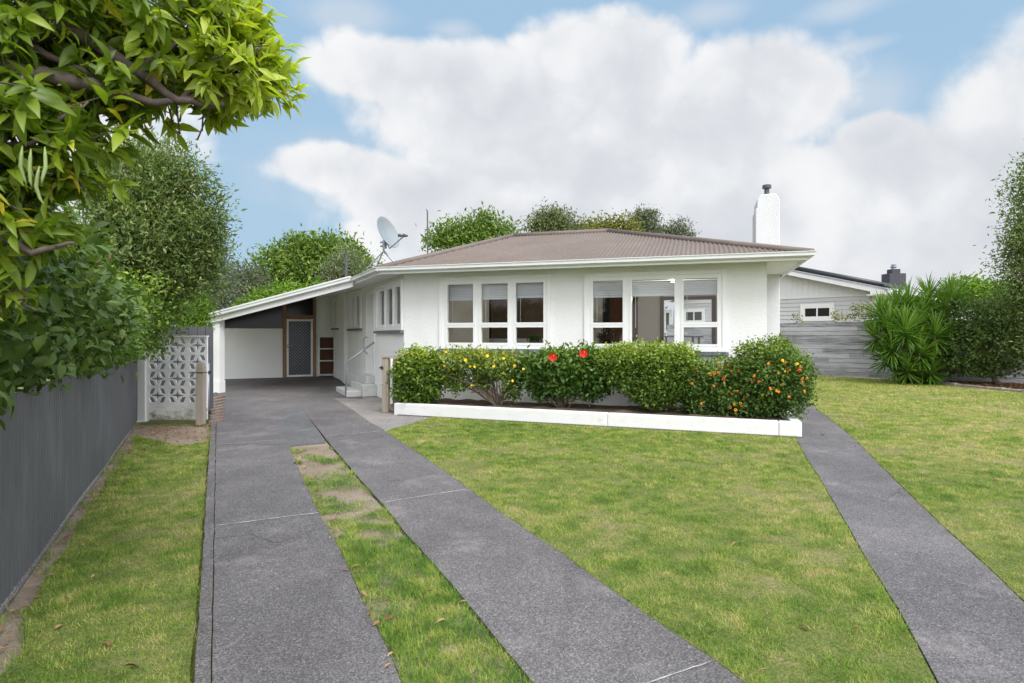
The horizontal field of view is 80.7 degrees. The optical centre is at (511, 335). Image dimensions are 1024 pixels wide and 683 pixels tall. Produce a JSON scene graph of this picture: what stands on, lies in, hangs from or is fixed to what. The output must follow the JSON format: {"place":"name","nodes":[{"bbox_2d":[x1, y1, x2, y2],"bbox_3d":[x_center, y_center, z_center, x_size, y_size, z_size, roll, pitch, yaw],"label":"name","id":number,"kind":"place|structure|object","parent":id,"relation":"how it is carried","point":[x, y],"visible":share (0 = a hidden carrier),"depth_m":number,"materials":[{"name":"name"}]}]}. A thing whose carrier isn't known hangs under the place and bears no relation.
{"place":"outdoors","nodes":[
{"label":"outdoors","id":0,"kind":"place"},
{"bbox_2d":[0,425,525,682],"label":"bare soil","id":1,"kind":"structure","parent":0,"point":[25,595],"depth_m":3.96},
{"bbox_2d":[0,423,213,648],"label":"fallen leaves","id":2,"kind":"object","parent":1,"relation":"on","point":[58,625],"visible":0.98,"depth_m":7.01,"materials":[{"name":"brown plant"}]},
{"bbox_2d":[293,448,534,682],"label":"grass","id":3,"kind":"structure","parent":1,"relation":"on","point":[423,561],"depth_m":3.17,"materials":[{"name":"green plant"}]},
{"bbox_2d":[219,376,362,398],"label":"carport floor","id":4,"kind":"structure","parent":0,"point":[321,386],"depth_m":15.97,"materials":[{"name":"grey concrete"}]},
{"bbox_2d":[345,337,374,395],"bbox_3d":[-3.474,0.713,14.235,0.665,1.374,0.998,0,0,0],"label":"handrail","id":5,"kind":"object","parent":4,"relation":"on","point":[358,353],"visible":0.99,"depth_m":13.75,"materials":[{"name":"metal"}]},
{"bbox_2d":[335,385,427,430],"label":"footpath","id":6,"kind":"structure","parent":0,"point":[369,409],"depth_m":10.71,"materials":[{"name":"grey concrete"}]},
{"bbox_2d":[379,356,412,411],"bbox_3d":[-2.077,0.885,10.980,0.665,1.030,0.156,0,0,0],"label":"post","id":7,"kind":"object","parent":6,"relation":"on","point":[387,403],"visible":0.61,"depth_m":10.95,"materials":[{"name":"white paint"}]},
{"bbox_2d":[14,339,896,682],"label":"ground","id":8,"kind":"structure","parent":0,"point":[166,423],"depth_m":5.03,"materials":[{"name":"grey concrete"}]},
{"bbox_2d":[0,356,136,617],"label":"corrugated fence","id":9,"kind":"object","parent":8,"relation":"on","point":[58,449],"visible":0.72,"depth_m":4.13,"materials":[{"name":"grey metal"}]},
{"bbox_2d":[0,201,151,432],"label":"camellia hedge","id":10,"kind":"object","parent":8,"relation":"on","point":[72,323],"visible":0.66,"depth_m":3.81,"materials":[{"name":"green plant"}]},
{"bbox_2d":[78,239,207,368],"bbox_3d":[-5.569,-0.240,8.471,2.587,3.323,7.480,0,0,-34],"label":"leafy hedge","id":11,"kind":"object","parent":8,"relation":"on","point":[154,323],"visible":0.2,"depth_m":7.65,"materials":[{"name":"green plant"}]},
{"bbox_2d":[59,120,250,321],"bbox_3d":[-4.884,-0.705,8.130,1.981,4.302,2.571,0,0,26],"label":"tall shrub","id":12,"kind":"object","parent":8,"relation":"on","point":[155,227],"visible":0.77,"depth_m":8.02,"materials":[{"name":"green plant"}]},
{"bbox_2d":[0,0,311,324],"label":"overhanging tree","id":13,"kind":"object","parent":8,"relation":"on","point":[71,71],"visible":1,"depth_m":2.38,"materials":[{"name":"green plant"}]},
{"bbox_2d":[137,336,208,421],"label":"breeze block wall","id":14,"kind":"structure","parent":8,"relation":"on","point":[157,409],"depth_m":9.81,"materials":[{"name":"white concrete"}]},
{"bbox_2d":[134,327,212,407],"bbox_3d":[-6.167,0.620,11.017,0.090,1.560,1.338,0,0,42],"label":"board fence","id":15,"kind":"object","parent":8,"relation":"on","point":[199,331],"visible":0.24,"depth_m":11.17,"materials":[{"name":"grey"}]},
{"bbox_2d":[189,362,206,424],"bbox_3d":[-4.897,0.907,9.466,0.280,0.985,0.121,0,0,0],"label":"timber post","id":16,"kind":"object","parent":8,"relation":"on","point":[200,372],"visible":1,"depth_m":9.42,"materials":[{"name":"brown wood"}]},
{"bbox_2d":[175,287,221,329],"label":"feathery tree","id":17,"kind":"object","parent":8,"relation":"on","point":[202,317],"visible":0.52,"depth_m":13.30,"materials":[{"name":"green plant"}]},
{"bbox_2d":[194,392,216,682],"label":"kerb","id":18,"kind":"structure","parent":8,"relation":"on","point":[203,658],"depth_m":3.35,"materials":[{"name":"concrete"}]},
{"bbox_2d":[207,363,210,419],"bbox_3d":[-5.049,0.930,10.013,0.085,0.939,0.060,0,0,0],"label":"gate pipe","id":19,"kind":"object","parent":8,"relation":"on","point":[209,372],"visible":0.58,"depth_m":10.00,"materials":[{"name":"metal"}]},
{"bbox_2d":[209,419,222,423],"bbox_3d":[-4.778,1.397,9.734,0.099,0.066,0.292,0,0,0],"label":"brick","id":20,"kind":"object","parent":8,"relation":"on","point":[217,420],"visible":0.65,"depth_m":9.66,"materials":[{"name":"brown brick"}]},
{"bbox_2d":[209,416,222,420],"bbox_3d":[-4.946,1.398,10.081,0.099,0.064,0.313,0,0,0],"label":"brick","id":21,"kind":"object","parent":8,"relation":"on","point":[218,417],"visible":0.61,"depth_m":10.03,"materials":[{"name":"brown brick"}]},
{"bbox_2d":[210,410,223,413],"bbox_3d":[-5.319,1.398,10.857,0.099,0.064,0.365,0,0,0],"label":"brick","id":22,"kind":"object","parent":8,"relation":"on","point":[218,411],"visible":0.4,"depth_m":10.83,"materials":[{"name":"brown brick"}]},
{"bbox_2d":[210,407,223,410],"bbox_3d":[-5.528,1.397,11.292,0.099,0.066,0.395,0,0,0],"label":"brick","id":23,"kind":"object","parent":8,"relation":"on","point":[218,408],"visible":0.42,"depth_m":11.26,"materials":[{"name":"brown brick"}]},
{"bbox_2d":[196,238,251,325],"bbox_3d":[-10.752,-1.268,21.530,2.712,5.394,3.442,0,0,0],"label":"grey green tree","id":24,"kind":"object","parent":8,"relation":"on","point":[225,303],"visible":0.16,"depth_m":21.68,"materials":[{"name":"green plant"}]},
{"bbox_2d":[220,257,283,306],"bbox_3d":[-10.670,-0.904,24.116,3.123,4.739,2.653,0,0,-35],"label":"silvery tree","id":25,"kind":"object","parent":8,"relation":"on","point":[258,279],"visible":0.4,"depth_m":23.91,"materials":[{"name":"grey plant"}]},
{"bbox_2d":[228,275,324,374],"bbox_3d":[-8.042,-0.324,21.043,4.182,3.530,2.308,0,0,0],"label":"citrus tree","id":26,"kind":"object","parent":8,"relation":"on","point":[273,291],"visible":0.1,"depth_m":20.70,"materials":[{"name":"green plant"}]},
{"bbox_2d":[233,222,373,319],"bbox_3d":[-10.150,-2.127,29.900,7.062,7.081,4.943,0,0,0],"label":"broad green tree","id":27,"kind":"object","parent":8,"relation":"on","point":[289,259],"visible":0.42,"depth_m":29.13,"materials":[{"name":"green plant"}]},
{"bbox_2d":[309,241,373,283],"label":"olive tree","id":28,"kind":"object","parent":8,"relation":"on","point":[330,273],"visible":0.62,"depth_m":23.77,"materials":[{"name":"green plant"}]},
{"bbox_2d":[359,250,384,271],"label":"sparse tree","id":29,"kind":"object","parent":8,"relation":"on","point":[368,259],"visible":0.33,"depth_m":25.93,"materials":[{"name":"green plant"}]},
{"bbox_2d":[415,201,529,252],"bbox_3d":[-1.897,-2.835,31.828,6.540,8.540,4.581,0,0,0],"label":"roadside tree","id":30,"kind":"object","parent":8,"relation":"on","point":[451,235],"visible":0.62,"depth_m":31.39,"materials":[{"name":"green plant"}]},
{"bbox_2d":[518,197,595,232],"bbox_3d":[2.541,-3.122,33.958,4.489,9.110,3.486,0,0,0],"label":"bluish tree","id":31,"kind":"object","parent":8,"relation":"on","point":[556,218],"visible":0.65,"depth_m":33.54,"materials":[{"name":"green plant"}]},
{"bbox_2d":[316,184,816,408],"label":"house","id":32,"kind":"structure","parent":8,"relation":"on","point":[389,308],"depth_m":11.48,"materials":[{"name":"white paint"}]},
{"bbox_2d":[331,296,338,329],"bbox_3d":[-5.456,-0.679,18.666,0.135,1.017,0.967,0,0,-26],"label":"window","id":33,"kind":"structure","parent":32,"relation":"in","point":[335,300],"depth_m":18.67,"materials":[{"name":"white glass"}]},
{"bbox_2d":[345,252,347,276],"bbox_3d":[-4.809,-1.886,17.500,0.100,1.046,0.100,0,0,0],"label":"flue pipe","id":34,"kind":"object","parent":32,"relation":"attached to","point":[346,264],"visible":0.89,"depth_m":17.46,"materials":[{"name":"grey metal"}]},
{"bbox_2d":[347,290,361,330],"bbox_3d":[-4.168,-0.641,16.016,0.135,1.034,1.667,0,0,-26],"label":"window","id":35,"kind":"structure","parent":32,"relation":"in","point":[354,298],"depth_m":15.92,"materials":[{"name":"white paint"}]},
{"bbox_2d":[372,294,372,372],"bbox_3d":[-3.234,-0.037,14.479,0.060,1.935,0.760,0,0,-26],"label":"front door","id":36,"kind":"structure","parent":32,"relation":"in","point":[372,294],"depth_m":14.80,"materials":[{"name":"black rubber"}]},
{"bbox_2d":[367,216,407,268],"bbox_3d":[-2.719,-1.967,12.857,0.647,1.100,1.488,0,0,-39],"label":"satellite dish","id":37,"kind":"object","parent":32,"relation":"attached to","point":[390,235],"visible":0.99,"depth_m":12.75,"materials":[{"name":"metal"}]},
{"bbox_2d":[373,279,403,332],"bbox_3d":[-2.622,-0.574,12.838,0.135,1.057,2.270,0,0,-26],"label":"window","id":38,"kind":"structure","parent":32,"relation":"in","point":[394,286],"depth_m":12.91,"materials":[{"name":"white paint"}]},
{"bbox_2d":[426,209,427,252],"bbox_3d":[-2.000,-2.388,14.200,0.061,1.182,0.032,0,0,0],"label":"antenna mast","id":39,"kind":"object","parent":32,"relation":"on","point":[427,230],"visible":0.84,"depth_m":14.19,"materials":[{"name":"grey metal"}]},
{"bbox_2d":[449,284,472,328],"bbox_3d":[-0.939,-0.560,11.574,0.561,0.881,0.044,0,0,17],"label":"venetian blind","id":40,"kind":"object","parent":32,"relation":"attached to","point":[467,291],"visible":0.62,"depth_m":11.59,"materials":[{"name":"white plastic"}]},
{"bbox_2d":[489,297,490,337],"bbox_3d":[-0.774,-0.123,17.715,0.350,2.045,0.030,0,0,17],"label":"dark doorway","id":41,"kind":"structure","parent":32,"relation":"in","point":[489,297],"depth_m":17.66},
{"bbox_2d":[437,274,550,352],"bbox_3d":[-0.341,-0.398,11.256,2.260,1.420,0.135,0,0,17],"label":"window","id":42,"kind":"structure","parent":32,"relation":"in","point":[512,324],"depth_m":11.22,"materials":[{"name":"white paint"}]},
{"bbox_2d":[483,283,507,299],"bbox_3d":[-0.288,-0.566,11.371,0.559,0.871,0.044,0,0,17],"label":"venetian blind","id":43,"kind":"object","parent":32,"relation":"attached to","point":[491,292],"visible":0.66,"depth_m":11.38,"materials":[{"name":"white plastic"}]},
{"bbox_2d":[517,282,542,327],"bbox_3d":[0.363,-0.573,11.168,0.560,0.856,0.044,0,0,17],"label":"venetian blind","id":44,"kind":"object","parent":32,"relation":"attached to","point":[530,289],"visible":0.65,"depth_m":11.19,"materials":[{"name":"white plastic"}]},
{"bbox_2d":[596,328,616,343],"bbox_3d":[1.752,0.102,11.189,0.416,0.554,0.388,0,0,0],"label":"flower arrangement","id":45,"kind":"object","parent":32,"relation":"in","point":[605,337],"visible":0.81,"depth_m":11.15,"materials":[{"name":"red plant"}]},
{"bbox_2d":[603,295,609,343],"bbox_3d":[2.611,-0.162,16.650,0.177,2.125,0.050,0,0,17],"label":"dark doorway","id":46,"kind":"structure","parent":32,"relation":"in","point":[606,301],"depth_m":16.63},
{"bbox_2d":[593,281,622,297],"bbox_3d":[1.726,-0.560,10.744,0.557,0.871,0.044,0,0,17],"label":"venetian blind","id":47,"kind":"object","parent":32,"relation":"attached to","point":[600,291],"visible":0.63,"depth_m":10.75,"materials":[{"name":"white plastic"}]},
{"bbox_2d":[610,297,637,343],"bbox_3d":[3.059,-0.069,16.510,0.761,1.939,0.050,0,0,17],"label":"inner door","id":48,"kind":"structure","parent":32,"relation":"in","point":[616,304],"depth_m":16.52,"materials":[{"name":"brown wood"}]},
{"bbox_2d":[632,279,673,327],"bbox_3d":[2.467,-0.564,10.513,0.749,0.862,0.044,0,0,17],"label":"venetian blind","id":49,"kind":"object","parent":32,"relation":"attached to","point":[660,291],"visible":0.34,"depth_m":10.53,"materials":[{"name":"white plastic"}]},
{"bbox_2d":[584,269,728,355],"bbox_3d":[2.430,-0.381,10.393,2.452,1.430,0.135,0,0,17],"label":"window","id":50,"kind":"structure","parent":32,"relation":"in","point":[678,276],"depth_m":10.26,"materials":[{"name":"white paint"}]},
{"bbox_2d":[684,278,716,294],"bbox_3d":[3.211,-0.569,10.281,0.572,0.853,0.044,0,0,17],"label":"venetian blind","id":51,"kind":"object","parent":32,"relation":"attached to","point":[707,290],"visible":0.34,"depth_m":10.28,"materials":[{"name":"white plastic"}]},
{"bbox_2d":[152,292,1019,359],"bbox_3d":[5.803,-0.638,43.690,75.439,6.833,23.296,0,0,-6],"label":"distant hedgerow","id":52,"kind":"object","parent":8,"relation":"on","point":[286,333],"depth_m":39.19,"materials":[{"name":"green plant"}]},
{"bbox_2d":[394,402,803,437],"bbox_3d":[1.106,1.315,9.960,6.543,0.230,1.480,0,0,18],"label":"garden border","id":53,"kind":"object","parent":8,"relation":"on","point":[791,426],"visible":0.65,"depth_m":9.26,"materials":[{"name":"white paint"}]},
{"bbox_2d":[571,207,651,232],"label":"yellowing tree","id":54,"kind":"object","parent":8,"relation":"on","point":[617,223],"visible":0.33,"depth_m":35.63,"materials":[{"name":"green plant"}]},
{"bbox_2d":[629,203,665,233],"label":"tree","id":55,"kind":"object","parent":8,"relation":"on","point":[649,215],"visible":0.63,"depth_m":37.69,"materials":[{"name":"plant"}]},
{"bbox_2d":[659,214,701,324],"bbox_3d":[10.769,-3.290,40.038,3.050,9.417,3.122,0,0,-43],"label":"distant tree","id":56,"kind":"object","parent":8,"relation":"on","point":[670,229],"visible":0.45,"depth_m":39.63,"materials":[{"name":"green plant"}]},
{"bbox_2d":[664,336,702,343],"bbox_3d":[5.444,0.709,19.600,1.300,1.383,0.800,0,0,0],"label":"outdoor table","id":57,"kind":"object","parent":8,"relation":"on","point":[686,336],"visible":0.29,"depth_m":19.25,"materials":[{"name":"grey wood"}]},
{"bbox_2d":[664,264,937,332],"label":"neighbour house","id":58,"kind":"structure","parent":8,"relation":"on","point":[811,295],"depth_m":26.76,"materials":[{"name":"grey paint"}]},
{"bbox_2d":[664,310,671,332],"bbox_3d":[8.347,-0.745,32.333,0.367,1.260,0.411,0,0,0],"label":"window","id":59,"kind":"structure","parent":58,"relation":"in","point":[667,313],"depth_m":32.35,"materials":[{"name":"white glass"}]},
{"bbox_2d":[684,308,704,321],"bbox_3d":[9.396,-0.993,31.139,0.855,0.773,0.967,0,0,0],"label":"window","id":60,"kind":"structure","parent":58,"relation":"in","point":[690,315],"depth_m":31.10,"materials":[{"name":"white paint"}]},
{"bbox_2d":[800,303,834,320],"bbox_3d":[13.432,-1.017,26.547,0.971,0.764,1.099,0,0,0],"label":"window","id":61,"kind":"structure","parent":58,"relation":"in","point":[821,311],"depth_m":26.52,"materials":[{"name":"white paint"}]},
{"bbox_2d":[667,320,1023,382],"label":"timber fence","id":62,"kind":"object","parent":8,"relation":"on","point":[834,347],"visible":0.3,"depth_m":20.45,"materials":[{"name":"grey wood"}]},
{"bbox_2d":[788,301,876,324],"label":"climbing plant","id":63,"kind":"object","parent":62,"relation":"attached to","point":[837,316],"visible":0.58,"depth_m":19.52,"materials":[{"name":"green plant"}]},
{"bbox_2d":[936,270,1018,319],"bbox_3d":[18.860,-0.601,23.958,3.807,4.012,2.179,0,0,0],"label":"lime green tree","id":64,"kind":"object","parent":8,"relation":"on","point":[977,284],"visible":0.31,"depth_m":23.65,"materials":[{"name":"green plant"}]},
{"bbox_2d":[212,376,743,682],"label":"driveway","id":65,"kind":"structure","parent":0,"point":[290,610],"depth_m":3.44,"materials":[{"name":"grey concrete"}]},
{"bbox_2d":[206,276,353,392],"bbox_3d":[-6.216,0.042,16.212,3.954,2.715,7.363,0,0,-23],"label":"carport","id":66,"kind":"object","parent":65,"relation":"on","point":[246,344],"visible":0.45,"depth_m":18.11,"materials":[{"name":"paint"}]},
{"bbox_2d":[287,319,312,376],"bbox_3d":[-6.585,0.392,18.720,0.768,1.776,0.089,0,0,-26],"label":"screen door","id":67,"kind":"structure","parent":66,"relation":"attached to","point":[299,347],"depth_m":18.75,"materials":[{"name":"white paint"}]},
{"bbox_2d":[317,336,333,375],"bbox_3d":[-5.842,0.637,18.941,0.491,1.224,0.280,0,0,-26],"label":"shelf unit","id":68,"kind":"object","parent":66,"relation":"attached to","point":[325,355],"visible":0.99,"depth_m":19.02,"materials":[{"name":"white wood"}]},
{"bbox_2d":[274,411,324,446],"bbox_3d":[-3.412,1.427,9.467,0.554,0.046,3.759,0,0,-24],"label":"driveway patch","id":69,"kind":"object","parent":65,"relation":"attached to","point":[298,428],"visible":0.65,"depth_m":8.99,"materials":[{"name":"concrete"}]},
{"bbox_2d":[216,431,709,682],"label":"driveway joints","id":70,"kind":"object","parent":65,"relation":"on","point":[451,491],"visible":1,"depth_m":4.52,"materials":[{"name":"grey concrete"}]},
{"bbox_2d":[217,410,898,542],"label":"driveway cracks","id":71,"kind":"object","parent":65,"relation":"on","point":[426,469],"visible":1,"depth_m":4.30,"materials":[{"name":"grey concrete"}]},
{"bbox_2d":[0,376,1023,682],"bbox_3d":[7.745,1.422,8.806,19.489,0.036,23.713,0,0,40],"label":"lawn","id":72,"kind":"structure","parent":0,"point":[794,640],"depth_m":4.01,"materials":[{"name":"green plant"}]},
{"bbox_2d":[0,434,210,682],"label":"grass","id":73,"kind":"structure","parent":72,"relation":"on","point":[111,532],"depth_m":3.54,"materials":[{"name":"green plant"}]},
{"bbox_2d":[104,396,1021,669],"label":"fallen leaves","id":74,"kind":"object","parent":72,"relation":"on","point":[464,600],"visible":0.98,"depth_m":2.99,"materials":[{"name":"brown plant"}]},
{"bbox_2d":[936,381,1023,392],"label":"stone edging","id":75,"kind":"object","parent":72,"relation":"on","point":[991,388],"visible":0.49,"depth_m":15.79,"materials":[{"name":"grey stone"}]},
{"bbox_2d":[941,380,1023,388],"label":"bark mulch","id":76,"kind":"object","parent":72,"relation":"on","point":[974,383],"visible":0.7,"depth_m":16.81,"materials":[{"name":"brown wood"}]},
{"bbox_2d":[856,273,977,384],"bbox_3d":[12.148,-0.253,17.573,3.893,3.407,2.416,0,0,0],"label":"yucca","id":77,"kind":"object","parent":76,"relation":"on","point":[905,325],"visible":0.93,"depth_m":17.32,"materials":[{"name":"green plant"}]},
{"bbox_2d":[912,286,1023,384],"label":"camellia bush","id":78,"kind":"object","parent":76,"relation":"on","point":[981,354],"visible":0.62,"depth_m":16.72,"materials":[{"name":"green plant"}]},
{"bbox_2d":[972,152,1023,370],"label":"tall evergreen tree","id":79,"kind":"object","parent":76,"relation":"on","point":[1014,243],"visible":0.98,"depth_m":15.78,"materials":[{"name":"green plant"}]},
{"bbox_2d":[8,0,1023,338],"label":"sky","id":80,"kind":"structure","parent":0,"point":[881,131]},
{"bbox_2d":[527,333,542,342],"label":"pot plant","id":81,"kind":"object","parent":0,"point":[534,338],"visible":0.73,"depth_m":11.51,"materials":[{"name":"green plant"}]},
{"bbox_2d":[424,398,787,420],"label":"garden soil","id":82,"kind":"structure","parent":0,"point":[572,407],"depth_m":10.14,"materials":[{"name":"brown soil"}]},
{"bbox_2d":[380,342,448,404],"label":"rounded shrub","id":83,"kind":"object","parent":82,"relation":"on","point":[420,385],"visible":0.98,"depth_m":10.68,"materials":[{"name":"green plant"}]},
{"bbox_2d":[430,343,526,404],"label":"allamanda shrub","id":84,"kind":"object","parent":82,"relation":"on","point":[489,366],"visible":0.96,"depth_m":10.53,"materials":[{"name":"green plant"}]},
{"bbox_2d":[510,339,614,407],"bbox_3d":[0.903,0.673,10.217,1.878,1.242,1.128,0,0,25],"label":"hibiscus shrub","id":85,"kind":"object","parent":82,"relation":"on","point":[558,375],"visible":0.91,"depth_m":10.02,"materials":[{"name":"green plant"}]},
{"bbox_2d":[587,335,707,411],"bbox_3d":[2.150,0.637,9.785,1.974,1.306,1.127,0,0,12],"label":"clipped hedge shrub","id":86,"kind":"object","parent":82,"relation":"on","point":[651,383],"visible":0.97,"depth_m":9.55,"materials":[{"name":"green plant"}]},
{"bbox_2d":[671,349,759,417],"bbox_3d":[3.169,0.759,9.414,1.420,1.107,1.157,0,0,25],"label":"lantana shrub","id":87,"kind":"object","parent":82,"relation":"on","point":[709,394],"visible":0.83,"depth_m":9.24,"materials":[{"name":"green plant"}]},
{"bbox_2d":[726,332,823,419],"bbox_3d":[3.962,0.632,9.061,1.364,1.368,1.315,0,0,0],"label":"lantana shrub","id":88,"kind":"object","parent":82,"relation":"on","point":[781,370],"visible":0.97,"depth_m":8.84,"materials":[{"name":"green plant"}]},
{"bbox_2d":[787,396,1023,682],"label":"garden path","id":89,"kind":"structure","parent":0,"point":[960,604],"depth_m":3.58,"materials":[{"name":"grey concrete"}]},
{"bbox_2d":[807,375,1023,598],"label":"grass","id":90,"kind":"structure","parent":0,"point":[874,384],"depth_m":8.48,"materials":[{"name":"green plant"}]}
]}

